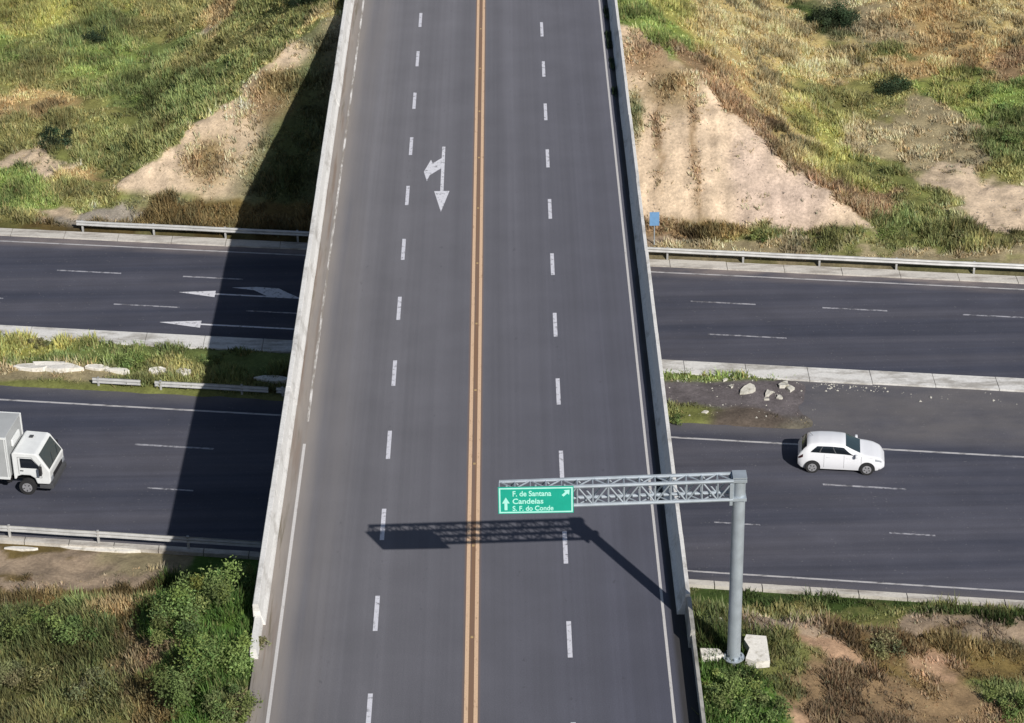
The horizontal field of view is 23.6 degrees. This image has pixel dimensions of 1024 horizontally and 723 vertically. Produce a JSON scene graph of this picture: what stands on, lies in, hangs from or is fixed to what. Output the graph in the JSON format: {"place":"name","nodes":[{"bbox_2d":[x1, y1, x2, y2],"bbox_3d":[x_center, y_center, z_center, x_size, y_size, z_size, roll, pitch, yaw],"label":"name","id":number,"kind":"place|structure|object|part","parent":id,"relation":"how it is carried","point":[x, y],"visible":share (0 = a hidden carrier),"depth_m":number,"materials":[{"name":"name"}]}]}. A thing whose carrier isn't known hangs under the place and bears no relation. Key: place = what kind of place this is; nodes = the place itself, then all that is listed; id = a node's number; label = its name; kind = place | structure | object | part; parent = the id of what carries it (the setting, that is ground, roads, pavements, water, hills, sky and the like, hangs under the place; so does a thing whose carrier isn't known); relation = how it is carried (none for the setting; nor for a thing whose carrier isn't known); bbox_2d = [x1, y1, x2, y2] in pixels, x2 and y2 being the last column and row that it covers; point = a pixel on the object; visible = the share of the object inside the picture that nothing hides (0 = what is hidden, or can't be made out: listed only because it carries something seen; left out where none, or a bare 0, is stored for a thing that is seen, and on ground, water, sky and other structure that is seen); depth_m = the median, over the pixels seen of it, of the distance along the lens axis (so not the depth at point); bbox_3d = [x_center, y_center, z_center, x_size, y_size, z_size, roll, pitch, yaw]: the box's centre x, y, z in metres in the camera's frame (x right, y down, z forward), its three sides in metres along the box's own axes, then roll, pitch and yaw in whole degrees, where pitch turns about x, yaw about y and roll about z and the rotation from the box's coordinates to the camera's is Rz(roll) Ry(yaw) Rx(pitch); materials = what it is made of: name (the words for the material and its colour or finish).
{"place":"outdoors","nodes":[
{"label":"outdoors","id":0,"kind":"place"},
{"bbox_2d":[245,0,699,722],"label":"overpass road","id":1,"kind":"structure","parent":0,"point":[339,660],"depth_m":102.76,"materials":[{"name":"grey asphalt"}]},
{"bbox_2d":[306,0,363,421],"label":"worn side line","id":2,"kind":"object","parent":1,"relation":"on","point":[318,340],"visible":1,"depth_m":117.84,"materials":[{"name":"white paint"}]},
{"bbox_2d":[424,147,448,210],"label":"turn arrow","id":3,"kind":"object","parent":1,"relation":"on","point":[441,194],"visible":1,"depth_m":123.32,"materials":[{"name":"paint"}]},
{"bbox_2d":[266,0,675,722],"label":"side lines","id":4,"kind":"object","parent":1,"relation":"on","point":[644,444],"visible":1,"depth_m":95.35,"materials":[{"name":"paint"}]},
{"bbox_2d":[366,13,575,722],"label":"road dashes","id":5,"kind":"object","parent":1,"relation":"on","point":[377,602],"visible":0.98,"depth_m":103.45,"materials":[{"name":"white paint"}]},
{"bbox_2d":[464,0,484,722],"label":"lines","id":6,"kind":"object","parent":1,"relation":"on","point":[475,718],"visible":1,"depth_m":102.33,"materials":[{"name":"yellow paint"}]},
{"bbox_2d":[470,28,481,637],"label":"studs","id":7,"kind":"object","parent":1,"relation":"on","point":[475,389],"visible":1,"depth_m":103.91,"materials":[{"name":"yellow plastic"}]},
{"bbox_2d":[604,5,609,19],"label":"shrub","id":8,"kind":"object","parent":1,"relation":"on","point":[606,11],"visible":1,"depth_m":142.45,"materials":[{"name":"green plant"}]},
{"bbox_2d":[604,29,611,48],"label":"shrub","id":9,"kind":"object","parent":1,"relation":"on","point":[608,40],"visible":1,"depth_m":138.65,"materials":[{"name":"green plant"}]},
{"bbox_2d":[609,56,614,69],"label":"shrub","id":10,"kind":"object","parent":1,"relation":"on","point":[612,64],"visible":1,"depth_m":135.45,"materials":[{"name":"green plant"}]},
{"bbox_2d":[611,85,616,96],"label":"shrub","id":11,"kind":"object","parent":1,"relation":"on","point":[614,90],"visible":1,"depth_m":132.05,"materials":[{"name":"green plant"}]},
{"bbox_2d":[0,0,1023,722],"bbox_3d":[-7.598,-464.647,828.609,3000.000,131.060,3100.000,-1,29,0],"label":"ground","id":12,"kind":"structure","parent":0,"point":[992,200],"depth_m":135.17,"materials":[{"name":"soil"}]},
{"bbox_2d":[0,51,20,64],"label":"shrub","id":13,"kind":"object","parent":12,"relation":"on","point":[9,54],"visible":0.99,"depth_m":154.22,"materials":[{"name":"green plant"}]},
{"bbox_2d":[4,546,37,550],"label":"concrete slab","id":14,"kind":"object","parent":12,"relation":"on","point":[20,548],"depth_m":107.21,"materials":[{"name":"white concrete"}]},
{"bbox_2d":[0,656,61,694],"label":"shrub","id":15,"kind":"object","parent":12,"relation":"on","point":[9,675],"visible":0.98,"depth_m":90.82,"materials":[{"name":"green plant"}]},
{"bbox_2d":[0,596,66,644],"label":"shrub","id":16,"kind":"object","parent":12,"relation":"on","point":[36,617],"visible":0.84,"depth_m":93.65,"materials":[{"name":"green plant"}]},
{"bbox_2d":[28,337,50,349],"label":"shrub","id":17,"kind":"object","parent":12,"relation":"on","point":[38,341],"visible":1,"depth_m":123.48,"materials":[{"name":"green plant"}]},
{"bbox_2d":[38,122,75,150],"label":"shrub","id":18,"kind":"object","parent":12,"relation":"on","point":[68,132],"visible":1,"depth_m":144.14,"materials":[{"name":"green plant"}]},
{"bbox_2d":[45,605,108,647],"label":"shrub","id":19,"kind":"object","parent":12,"relation":"on","point":[67,634],"visible":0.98,"depth_m":92.14,"materials":[{"name":"green plant"}]},
{"bbox_2d":[62,663,118,707],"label":"shrub","id":20,"kind":"object","parent":12,"relation":"on","point":[76,691],"visible":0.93,"depth_m":88.47,"materials":[{"name":"green plant"}]},
{"bbox_2d":[77,25,110,44],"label":"shrub","id":21,"kind":"object","parent":12,"relation":"on","point":[87,36],"visible":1,"depth_m":157.22,"materials":[{"name":"green plant"}]},
{"bbox_2d":[60,545,140,552],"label":"concrete slab","id":22,"kind":"structure","parent":12,"relation":"on","point":[116,550],"depth_m":107.20,"materials":[{"name":"white concrete"}]},
{"bbox_2d":[0,524,261,548],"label":"guardrail","id":23,"kind":"object","parent":12,"relation":"on","point":[98,534],"visible":0.61,"depth_m":107.14,"materials":[{"name":"metal"}]},
{"bbox_2d":[114,348,147,370],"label":"shrub","id":24,"kind":"object","parent":12,"relation":"on","point":[128,361],"visible":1,"depth_m":121.27,"materials":[{"name":"green plant"}]},
{"bbox_2d":[128,94,145,104],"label":"shrub","id":25,"kind":"object","parent":12,"relation":"on","point":[136,97],"visible":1,"depth_m":148.98,"materials":[{"name":"green plant"}]},
{"bbox_2d":[145,585,210,648],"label":"shrub","id":26,"kind":"object","parent":12,"relation":"on","point":[160,613],"visible":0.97,"depth_m":89.29,"materials":[{"name":"green plant"}]},
{"bbox_2d":[143,647,215,715],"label":"shrub","id":27,"kind":"object","parent":12,"relation":"on","point":[173,688],"visible":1,"depth_m":85.40,"materials":[{"name":"green plant"}]},
{"bbox_2d":[92,377,284,395],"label":"guardrail","id":28,"kind":"object","parent":12,"relation":"on","point":[98,381],"visible":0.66,"depth_m":119.14,"materials":[{"name":"metal"}]},
{"bbox_2d":[165,556,243,624],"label":"shrub","id":29,"kind":"object","parent":12,"relation":"on","point":[195,586],"visible":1,"depth_m":89.80,"materials":[{"name":"green plant"}]},
{"bbox_2d":[198,354,224,366],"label":"shrub","id":30,"kind":"object","parent":12,"relation":"on","point":[214,358],"visible":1,"depth_m":121.48,"materials":[{"name":"green plant"}]},
{"bbox_2d":[172,629,256,681],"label":"shrub","id":31,"kind":"object","parent":12,"relation":"on","point":[202,644],"visible":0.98,"depth_m":86.23,"materials":[{"name":"green plant"}]},
{"bbox_2d":[193,606,254,722],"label":"verge grass","id":32,"kind":"structure","parent":12,"relation":"on","point":[226,684],"depth_m":86.26,"materials":[{"name":"green plant"}]},
{"bbox_2d":[201,559,254,587],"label":"shrub","id":33,"kind":"object","parent":12,"relation":"on","point":[247,570],"visible":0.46,"depth_m":103.76,"materials":[{"name":"green plant"}]},
{"bbox_2d":[197,682,262,722],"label":"shrub","id":34,"kind":"object","parent":12,"relation":"on","point":[229,704],"visible":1,"depth_m":84.29,"materials":[{"name":"green plant"}]},
{"bbox_2d":[250,616,262,661],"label":"barrier end block","id":35,"kind":"structure","parent":12,"relation":"on","point":[257,630],"depth_m":87.77,"materials":[{"name":"concrete"}]},
{"bbox_2d":[245,635,271,649],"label":"shrub","id":36,"kind":"object","parent":12,"relation":"on","point":[262,640],"visible":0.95,"depth_m":87.87,"materials":[{"name":"green plant"}]},
{"bbox_2d":[254,375,286,383],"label":"concrete slab","id":37,"kind":"object","parent":12,"relation":"on","point":[265,378],"depth_m":119.85,"materials":[{"name":"grey concrete"}]},
{"bbox_2d":[284,0,315,7],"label":"shrub","id":38,"kind":"object","parent":12,"relation":"on","point":[291,2],"visible":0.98,"depth_m":146.59,"materials":[{"name":"green plant"}]},
{"bbox_2d":[0,327,808,423],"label":"median grass","id":39,"kind":"structure","parent":12,"relation":"on","point":[17,340],"depth_m":121.47,"materials":[{"name":"green plant"}]},
{"bbox_2d":[13,363,46,371],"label":"concrete slab","id":40,"kind":"object","parent":39,"relation":"on","point":[31,367],"depth_m":121.24,"materials":[{"name":"grey concrete"}]},
{"bbox_2d":[33,361,83,372],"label":"concrete slab","id":41,"kind":"structure","parent":39,"relation":"on","point":[59,366],"depth_m":121.14,"materials":[{"name":"grey concrete"}]},
{"bbox_2d":[85,364,109,370],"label":"concrete slab","id":42,"kind":"object","parent":39,"relation":"on","point":[97,367],"depth_m":121.23,"materials":[{"name":"grey concrete"}]},
{"bbox_2d":[253,0,689,624],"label":"overpass bridge","id":43,"kind":"structure","parent":12,"relation":"on","point":[283,456],"depth_m":106.99,"materials":[{"name":"concrete"}]},
{"bbox_2d":[0,236,1023,600],"bbox_3d":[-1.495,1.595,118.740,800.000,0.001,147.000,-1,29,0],"label":"highway","id":44,"kind":"structure","parent":12,"relation":"on","point":[962,510],"depth_m":116.09,"materials":[{"name":"grey asphalt"}]},
{"bbox_2d":[0,411,66,494],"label":"box truck","id":45,"kind":"object","parent":44,"relation":"on","point":[28,456],"visible":1,"depth_m":110.96,"materials":[{"name":"white paint"}]},
{"label":"side window","id":46,"kind":"part","parent":45,"relation":"part of","materials":[{"name":"black glass"}]},
{"bbox_2d":[105,367,129,374],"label":"concrete slab","id":47,"kind":"object","parent":44,"relation":"on","point":[116,370],"depth_m":120.93,"materials":[{"name":"grey concrete"}]},
{"bbox_2d":[149,366,166,373],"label":"concrete slab","id":48,"kind":"object","parent":44,"relation":"on","point":[155,368],"depth_m":120.85,"materials":[{"name":"grey concrete"}]},
{"bbox_2d":[176,368,190,375],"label":"concrete slab","id":49,"kind":"object","parent":44,"relation":"on","point":[185,371],"depth_m":120.58,"materials":[{"name":"grey concrete"}]},
{"bbox_2d":[162,287,298,329],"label":"lane arrows","id":50,"kind":"object","parent":44,"relation":"on","point":[274,292],"visible":0.85,"depth_m":128.33,"materials":[{"name":"paint"}]},
{"bbox_2d":[0,325,1023,391],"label":"median gutter","id":51,"kind":"object","parent":44,"relation":"on","point":[832,375],"visible":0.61,"depth_m":120.26,"materials":[{"name":"concrete"}]},
{"bbox_2d":[0,228,1023,283],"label":"verge kerb","id":52,"kind":"structure","parent":44,"relation":"on","point":[801,269],"depth_m":130.51,"materials":[{"name":"concrete"}]},
{"bbox_2d":[0,535,1023,608],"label":"roadside kerb","id":53,"kind":"structure","parent":44,"relation":"on","point":[693,583],"depth_m":103.94,"materials":[{"name":"concrete"}]},
{"bbox_2d":[0,240,1023,592],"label":"edge lines","id":54,"kind":"object","parent":44,"relation":"on","point":[682,438],"visible":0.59,"depth_m":117.72,"materials":[{"name":"paint"}]},
{"bbox_2d":[0,270,1023,535],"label":"lane dashes","id":55,"kind":"object","parent":44,"relation":"on","point":[708,334],"visible":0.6,"depth_m":123.56,"materials":[{"name":"paint"}]},
{"bbox_2d":[798,431,884,474],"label":"hatchback car","id":56,"kind":"object","parent":44,"relation":"on","point":[817,450],"visible":1,"depth_m":111.54,"materials":[{"name":"white paint"}]},
{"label":"rear window","id":57,"kind":"part","parent":56,"relation":"part of","materials":[{"name":"black glass"}]},
{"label":"side window","id":58,"kind":"part","parent":56,"relation":"part of","materials":[{"name":"black glass"}]},
{"bbox_2d":[0,0,1023,260],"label":"grass","id":59,"kind":"structure","parent":12,"relation":"on","point":[182,106],"depth_m":144.02,"materials":[{"name":"green plant"}]},
{"bbox_2d":[0,561,1023,722],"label":"grass","id":60,"kind":"structure","parent":12,"relation":"on","point":[51,705],"depth_m":90.11,"materials":[{"name":"green plant"}]},
{"bbox_2d":[76,220,1023,273],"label":"guardrail","id":61,"kind":"object","parent":12,"relation":"on","point":[666,250],"visible":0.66,"depth_m":130.60,"materials":[{"name":"metal"}]},
{"bbox_2d":[123,59,1020,231],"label":"loose stones","id":62,"kind":"object","parent":12,"relation":"on","point":[750,174],"visible":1,"depth_m":135.63,"materials":[{"name":"beige stone"}]},
{"bbox_2d":[498,470,746,665],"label":"sign gantry","id":63,"kind":"object","parent":12,"relation":"on","point":[549,498],"visible":1,"depth_m":83.35,"materials":[{"name":"metal"}]},
{"bbox_2d":[650,212,658,244],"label":"road sign","id":64,"kind":"object","parent":12,"relation":"on","point":[654,219],"visible":0.82,"depth_m":131.76,"materials":[{"name":"metal"}]},
{"bbox_2d":[669,412,684,425],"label":"shrub","id":65,"kind":"object","parent":12,"relation":"on","point":[677,421],"visible":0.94,"depth_m":115.98,"materials":[{"name":"green plant"}]},
{"bbox_2d":[685,597,705,722],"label":"roadside wall","id":66,"kind":"structure","parent":12,"relation":"on","point":[690,625],"depth_m":86.41,"materials":[{"name":"concrete"}]},
{"bbox_2d":[697,610,716,627],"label":"shrub","id":67,"kind":"object","parent":12,"relation":"on","point":[710,616],"visible":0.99,"depth_m":88.70,"materials":[{"name":"green plant"}]},
{"bbox_2d":[700,648,723,662],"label":"concrete slab","id":68,"kind":"object","parent":12,"relation":"on","point":[703,651],"depth_m":86.79,"materials":[{"name":"white concrete"}]},
{"bbox_2d":[701,668,737,694],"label":"shrub","id":69,"kind":"object","parent":12,"relation":"on","point":[722,675],"visible":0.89,"depth_m":85.51,"materials":[{"name":"green plant"}]},
{"bbox_2d":[703,669,766,722],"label":"shrub","id":70,"kind":"object","parent":12,"relation":"on","point":[715,688],"visible":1,"depth_m":84.55,"materials":[{"name":"green plant"}]},
{"bbox_2d":[732,661,760,683],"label":"shrub","id":71,"kind":"object","parent":12,"relation":"on","point":[746,669],"visible":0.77,"depth_m":86.25,"materials":[{"name":"green plant"}]},
{"bbox_2d":[740,383,755,394],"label":"rubble piece","id":72,"kind":"object","parent":12,"relation":"on","point":[749,388],"visible":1,"depth_m":118.12,"materials":[{"name":"stone"}]},
{"bbox_2d":[744,634,769,667],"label":"concrete slab","id":73,"kind":"object","parent":12,"relation":"on","point":[756,646],"depth_m":87.19,"materials":[{"name":"white concrete"}]},
{"bbox_2d":[749,229,769,242],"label":"shrub","id":74,"kind":"object","parent":12,"relation":"on","point":[752,236],"visible":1,"depth_m":132.17,"materials":[{"name":"green plant"}]},
{"bbox_2d":[740,684,795,722],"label":"shrub","id":75,"kind":"object","parent":12,"relation":"on","point":[781,702],"visible":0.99,"depth_m":84.59,"materials":[{"name":"green plant"}]},
{"bbox_2d":[765,389,772,396],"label":"rubble piece","id":76,"kind":"object","parent":12,"relation":"on","point":[768,393],"visible":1,"depth_m":117.97,"materials":[{"name":"stone"}]},
{"bbox_2d":[778,380,788,387],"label":"rubble piece","id":77,"kind":"object","parent":12,"relation":"on","point":[783,384],"visible":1,"depth_m":118.63,"materials":[{"name":"stone"}]},
{"bbox_2d":[786,384,794,391],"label":"rubble piece","id":78,"kind":"object","parent":12,"relation":"on","point":[790,388],"visible":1,"depth_m":118.39,"materials":[{"name":"stone"}]},
{"bbox_2d":[815,231,822,238],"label":"shrub","id":79,"kind":"object","parent":12,"relation":"on","point":[820,236],"visible":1,"depth_m":132.39,"materials":[{"name":"green plant"}]},
{"bbox_2d":[808,0,860,29],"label":"shrub","id":80,"kind":"object","parent":12,"relation":"on","point":[844,16],"visible":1,"depth_m":155.91,"materials":[{"name":"green plant"}]},
{"bbox_2d":[865,626,908,661],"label":"shrub","id":81,"kind":"object","parent":12,"relation":"on","point":[882,648],"visible":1,"depth_m":90.21,"materials":[{"name":"green plant"}]},
{"bbox_2d":[874,224,900,238],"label":"shrub","id":82,"kind":"object","parent":12,"relation":"on","point":[883,229],"visible":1,"depth_m":132.41,"materials":[{"name":"green plant"}]},
{"bbox_2d":[869,74,915,96],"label":"shrub","id":83,"kind":"object","parent":12,"relation":"on","point":[891,87],"visible":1,"depth_m":147.83,"materials":[{"name":"green plant"}]},
{"bbox_2d":[951,229,968,242],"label":"shrub","id":84,"kind":"object","parent":12,"relation":"on","point":[961,235],"visible":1,"depth_m":132.25,"materials":[{"name":"green plant"}]},
{"bbox_2d":[967,82,997,98],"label":"shrub","id":85,"kind":"object","parent":12,"relation":"on","point":[976,91],"visible":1,"depth_m":146.88,"materials":[{"name":"green plant"}]},
{"bbox_2d":[980,685,1023,722],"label":"shrub","id":86,"kind":"object","parent":12,"relation":"on","point":[1003,703],"visible":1,"depth_m":88.77,"materials":[{"name":"green plant"}]},
{"bbox_2d":[987,94,1022,117],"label":"shrub","id":87,"kind":"object","parent":12,"relation":"on","point":[998,106],"visible":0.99,"depth_m":145.13,"materials":[{"name":"green plant"}]},
{"bbox_2d":[1000,128,1023,143],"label":"shrub","id":88,"kind":"object","parent":12,"relation":"on","point":[1004,138],"visible":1,"depth_m":141.59,"materials":[{"name":"green plant"}]},
{"bbox_2d":[669,378,1016,417],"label":"gravel","id":89,"kind":"structure","parent":0,"point":[826,391],"depth_m":118.46,"materials":[{"name":"stone gravel"},{"name":"gravel"}]}
]}

